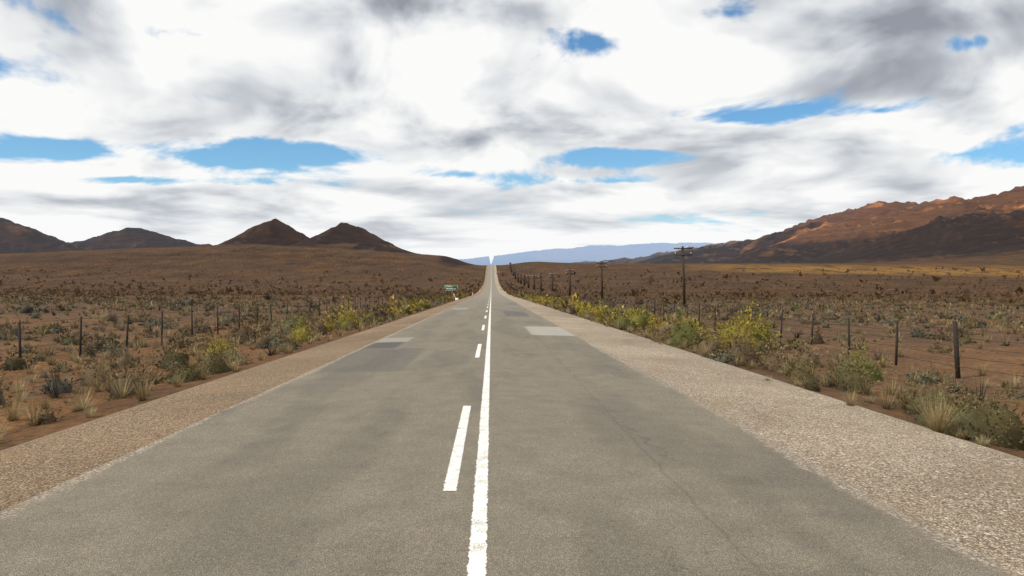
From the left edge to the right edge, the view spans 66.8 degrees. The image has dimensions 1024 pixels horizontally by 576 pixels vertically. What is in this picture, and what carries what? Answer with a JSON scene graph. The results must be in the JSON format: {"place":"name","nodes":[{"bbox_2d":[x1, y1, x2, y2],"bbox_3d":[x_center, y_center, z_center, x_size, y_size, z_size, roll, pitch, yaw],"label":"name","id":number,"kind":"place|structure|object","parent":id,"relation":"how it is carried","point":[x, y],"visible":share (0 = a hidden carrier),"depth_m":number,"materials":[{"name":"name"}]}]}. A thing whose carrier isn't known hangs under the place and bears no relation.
{"place":"outdoors","nodes":[
{"label":"outdoors","id":0,"kind":"place"},
{"bbox_2d":[0,265,486,450],"bbox_3d":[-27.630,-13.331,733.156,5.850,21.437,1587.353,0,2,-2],"label":"verge","id":1,"kind":"structure","parent":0,"point":[18,436],"depth_m":13.67,"materials":[{"name":"brown soil"}]},
{"bbox_2d":[445,285,457,299],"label":"road sign","id":2,"kind":"object","parent":1,"relation":"on","point":[451,288],"visible":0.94,"depth_m":121.84,"materials":[{"name":"green metal"}]},
{"bbox_2d":[0,265,487,510],"bbox_3d":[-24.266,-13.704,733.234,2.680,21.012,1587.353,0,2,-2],"label":"shoulder","id":3,"kind":"object","parent":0,"point":[31,468],"visible":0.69,"depth_m":10.21},
{"bbox_2d":[0,265,1020,575],"bbox_3d":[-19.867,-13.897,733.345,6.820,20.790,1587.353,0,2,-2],"label":"road asphalt","id":4,"kind":"structure","parent":0,"point":[602,463],"depth_m":6.37,"materials":[{"name":"grey asphalt"}]},
{"bbox_2d":[443,291,490,575],"bbox_3d":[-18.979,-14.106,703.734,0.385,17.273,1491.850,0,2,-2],"label":"road markings","id":5,"kind":"object","parent":4,"relation":"on","point":[477,556],"visible":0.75,"depth_m":6.81,"materials":[{"name":"paint"}]},
{"bbox_2d":[0,186,1023,437],"bbox_3d":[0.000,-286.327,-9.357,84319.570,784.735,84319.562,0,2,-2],"label":"ground","id":6,"kind":"structure","parent":0,"point":[928,238],"depth_m":803.59,"materials":[{"name":"brown soil"}]},
{"bbox_2d":[0,281,475,360],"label":"fence","id":7,"kind":"object","parent":6,"relation":"on","point":[80,333],"visible":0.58,"depth_m":31.13,"materials":[{"name":"wood"}]},
{"bbox_2d":[0,266,1023,450],"bbox_3d":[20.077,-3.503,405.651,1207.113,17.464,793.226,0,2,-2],"label":"scrub vegetation","id":8,"kind":"object","parent":6,"relation":"on","point":[751,345],"visible":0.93,"depth_m":32.63,"materials":[{"name":"plant"}]},
{"bbox_2d":[532,276,535,289],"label":"telegraph pole","id":9,"kind":"object","parent":6,"relation":"on","point":[533,277],"visible":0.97,"depth_m":394.19,"materials":[{"name":"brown wood"}]},
{"bbox_2d":[538,275,542,291],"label":"telegraph pole","id":10,"kind":"object","parent":6,"relation":"on","point":[540,277],"visible":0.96,"depth_m":334.22,"materials":[{"name":"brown wood"}]},
{"bbox_2d":[549,274,554,290],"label":"telegraph pole","id":11,"kind":"object","parent":6,"relation":"on","point":[551,276],"visible":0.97,"depth_m":274.29,"materials":[{"name":"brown wood"}]},
{"bbox_2d":[566,270,573,295],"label":"telegraph pole","id":12,"kind":"object","parent":6,"relation":"on","point":[569,273],"visible":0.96,"depth_m":214.38,"materials":[{"name":"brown wood"}]},
{"bbox_2d":[596,262,606,297],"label":"telegraph pole","id":13,"kind":"object","parent":6,"relation":"on","point":[601,263],"visible":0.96,"depth_m":154.36,"materials":[{"name":"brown wood"}]},
{"bbox_2d":[674,246,691,305],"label":"telegraph pole","id":14,"kind":"object","parent":6,"relation":"on","point":[683,278],"visible":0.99,"depth_m":94.46,"materials":[{"name":"brown wood"}]},
{"bbox_2d":[505,280,1023,378],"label":"fence","id":15,"kind":"object","parent":6,"relation":"on","point":[956,350],"visible":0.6,"depth_m":24.38,"materials":[{"name":"wood"}]},
{"bbox_2d":[0,0,1023,263],"label":"sky","id":16,"kind":"structure","parent":0,"point":[456,129],"materials":[{"name":"white"}]},
{"bbox_2d":[494,265,1023,575],"bbox_3d":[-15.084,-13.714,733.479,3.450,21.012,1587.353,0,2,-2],"label":"shoulder","id":17,"kind":"object","parent":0,"point":[968,494],"visible":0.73,"depth_m":8.66},
{"bbox_2d":[496,265,1023,458],"bbox_3d":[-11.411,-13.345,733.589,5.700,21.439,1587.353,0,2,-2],"label":"verge","id":18,"kind":"structure","parent":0,"point":[832,391],"depth_m":14.47,"materials":[{"name":"brown soil"}]}
]}

